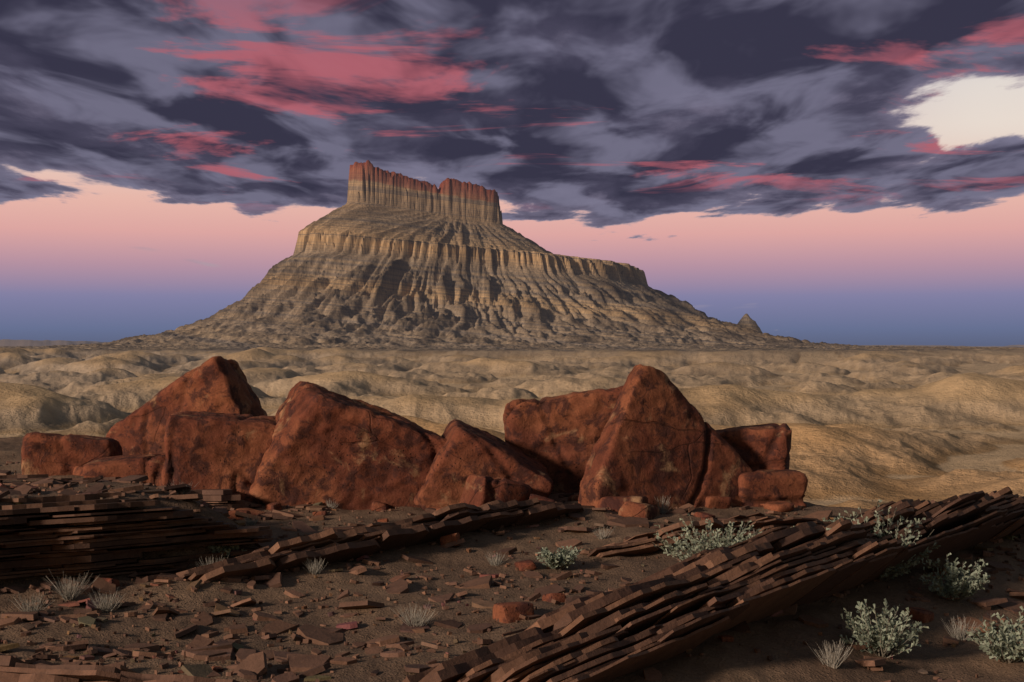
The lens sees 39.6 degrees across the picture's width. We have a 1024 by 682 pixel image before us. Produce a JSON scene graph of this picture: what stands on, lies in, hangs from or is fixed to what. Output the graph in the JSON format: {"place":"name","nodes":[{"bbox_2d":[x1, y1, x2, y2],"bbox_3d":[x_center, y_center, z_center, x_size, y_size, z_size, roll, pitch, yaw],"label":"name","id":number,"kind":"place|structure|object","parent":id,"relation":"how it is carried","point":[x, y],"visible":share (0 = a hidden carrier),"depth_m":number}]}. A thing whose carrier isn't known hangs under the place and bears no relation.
{"place":"outdoors","nodes":[
{"label":"outdoors","id":0,"kind":"place"},
{"bbox_2d":[0,160,1023,508],"bbox_3d":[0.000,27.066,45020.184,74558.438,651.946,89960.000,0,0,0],"label":"desert terrain","id":1,"kind":"structure","parent":0,"point":[424,304],"depth_m":2055.67},
{"bbox_2d":[0,437,1023,681],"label":"ground","id":2,"kind":"structure","parent":0,"point":[782,639],"depth_m":8.01},
{"bbox_2d":[21,432,122,475],"bbox_3d":[-4.074,1.135,13.192,0.897,0.563,0.782,5,-1,-10],"label":"boulder","id":3,"kind":"object","parent":2,"relation":"on","point":[51,454],"visible":0.56,"depth_m":12.83},
{"bbox_2d":[73,466,82,475],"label":"rock","id":4,"kind":"object","parent":2,"relation":"on","point":[78,470],"visible":0.24,"depth_m":12.78},
{"bbox_2d":[102,577,119,586],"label":"rock","id":5,"kind":"object","parent":2,"relation":"on","point":[114,581],"visible":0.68,"depth_m":8.55},
{"bbox_2d":[83,454,165,485],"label":"flat boulder","id":6,"kind":"object","parent":2,"relation":"on","point":[149,465],"visible":0.31,"depth_m":12.19},
{"bbox_2d":[106,356,267,454],"bbox_3d":[-3.211,0.972,14.195,1.670,1.118,0.711,-32,0,17],"label":"slab boulder","id":7,"kind":"object","parent":2,"relation":"on","point":[216,384],"visible":0.38,"depth_m":13.89},
{"bbox_2d":[212,666,223,671],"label":"rock","id":8,"kind":"object","parent":2,"relation":"on","point":[217,669],"visible":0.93,"depth_m":6.78},
{"bbox_2d":[160,411,276,503],"bbox_3d":[-2.520,1.077,12.712,1.192,0.885,1.033,8,-2,-12],"label":"boulder","id":9,"kind":"object","parent":2,"relation":"on","point":[208,450],"visible":0.51,"depth_m":12.24},
{"bbox_2d":[228,510,250,519],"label":"rock","id":10,"kind":"object","parent":2,"relation":"on","point":[232,514],"visible":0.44,"depth_m":11.34},
{"bbox_2d":[236,508,265,516],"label":"rock","id":11,"kind":"object","parent":2,"relation":"on","point":[256,512],"visible":0.38,"depth_m":11.69},
{"bbox_2d":[265,502,281,510],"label":"rock","id":12,"kind":"object","parent":2,"relation":"on","point":[274,506],"visible":0.84,"depth_m":12.07},
{"bbox_2d":[312,511,326,515],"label":"rock","id":13,"kind":"object","parent":2,"relation":"on","point":[319,513],"visible":0.73,"depth_m":11.78},
{"bbox_2d":[249,381,446,509],"bbox_3d":[-1.285,1.221,12.863,1.982,1.233,1.342,25,-4,-9],"label":"boulder","id":14,"kind":"object","parent":2,"relation":"on","point":[346,452],"visible":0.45,"depth_m":12.25},
{"bbox_2d":[371,501,388,510],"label":"rock","id":15,"kind":"object","parent":2,"relation":"on","point":[377,506],"visible":0.73,"depth_m":12.23},
{"bbox_2d":[377,518,388,521],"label":"rock","id":16,"kind":"object","parent":2,"relation":"on","point":[383,520],"visible":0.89,"depth_m":11.41},
{"bbox_2d":[440,532,462,547],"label":"rock","id":17,"kind":"object","parent":2,"relation":"on","point":[449,538],"visible":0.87,"depth_m":10.06},
{"bbox_2d":[413,419,553,510],"bbox_3d":[-0.265,1.274,12.729,1.052,0.833,1.180,30,1,-5],"label":"boulder","id":18,"kind":"object","parent":2,"relation":"on","point":[465,451],"visible":0.55,"depth_m":12.16},
{"bbox_2d":[459,474,532,506],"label":"boulder","id":19,"kind":"object","parent":2,"relation":"on","point":[479,490],"visible":0.52,"depth_m":11.71},
{"bbox_2d":[0,474,1023,681],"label":"layered rock ledges","id":20,"kind":"object","parent":2,"relation":"on","point":[700,597],"visible":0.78,"depth_m":8.23},
{"bbox_2d":[529,494,554,501],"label":"rock","id":21,"kind":"object","parent":20,"relation":"on","point":[532,496],"visible":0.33,"depth_m":11.63},
{"bbox_2d":[0,454,1023,681],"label":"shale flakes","id":22,"kind":"object","parent":2,"relation":"on","point":[251,664],"visible":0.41,"depth_m":8.00},
{"bbox_2d":[693,512,715,517],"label":"rock","id":23,"kind":"object","parent":22,"relation":"on","point":[700,514],"visible":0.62,"depth_m":11.53},
{"bbox_2d":[492,602,533,622],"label":"rock","id":24,"kind":"object","parent":2,"relation":"on","point":[507,612],"visible":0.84,"depth_m":7.84},
{"bbox_2d":[514,559,536,570],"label":"rock","id":25,"kind":"object","parent":2,"relation":"on","point":[523,565],"visible":0.83,"depth_m":9.42},
{"bbox_2d":[542,593,565,602],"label":"rock","id":26,"kind":"object","parent":2,"relation":"on","point":[559,597],"visible":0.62,"depth_m":8.35},
{"bbox_2d":[503,385,623,493],"bbox_3d":[0.665,1.040,13.714,1.510,1.164,1.111,-6,0,0],"label":"round boulder","id":27,"kind":"object","parent":2,"relation":"on","point":[557,437],"visible":0.36,"depth_m":13.20},
{"bbox_2d":[568,494,578,500],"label":"rock","id":28,"kind":"object","parent":2,"relation":"on","point":[573,497],"visible":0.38,"depth_m":12.50},
{"bbox_2d":[598,496,647,511],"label":"rock","id":29,"kind":"object","parent":2,"relation":"on","point":[615,503],"visible":0.47,"depth_m":11.60},
{"bbox_2d":[618,501,659,519],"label":"rock","id":30,"kind":"object","parent":2,"relation":"on","point":[636,509],"visible":0.7,"depth_m":11.39},
{"bbox_2d":[578,364,753,509],"bbox_3d":[1.340,0.885,12.285,1.901,1.432,0.386,-9,-4,-30],"label":"boulder","id":31,"kind":"object","parent":2,"relation":"on","point":[659,437],"visible":0.75,"depth_m":12.09},
{"bbox_2d":[705,496,731,508],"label":"rock","id":32,"kind":"object","parent":2,"relation":"on","point":[715,502],"visible":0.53,"depth_m":12.18},
{"bbox_2d":[718,635,733,641],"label":"rock","id":33,"kind":"object","parent":2,"relation":"on","point":[728,638],"visible":0.97,"depth_m":6.61},
{"bbox_2d":[738,469,807,507],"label":"boulder","id":34,"kind":"object","parent":2,"relation":"on","point":[757,487],"visible":0.55,"depth_m":12.41},
{"bbox_2d":[716,423,791,469],"bbox_3d":[2.176,0.977,12.932,0.815,0.547,0.776,-8,-2,10],"label":"boulder","id":35,"kind":"object","parent":34,"relation":"on","point":[764,446],"visible":0.56,"depth_m":12.70},
{"bbox_2d":[760,501,793,511],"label":"rock","id":36,"kind":"object","parent":2,"relation":"on","point":[781,506],"visible":0.78,"depth_m":12.17},
{"bbox_2d":[904,607,933,622],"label":"rock","id":37,"kind":"object","parent":2,"relation":"on","point":[922,615],"visible":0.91,"depth_m":7.58},
{"bbox_2d":[0,0,1023,345],"label":"sky","id":38,"kind":"structure","parent":0,"point":[851,172]}
]}

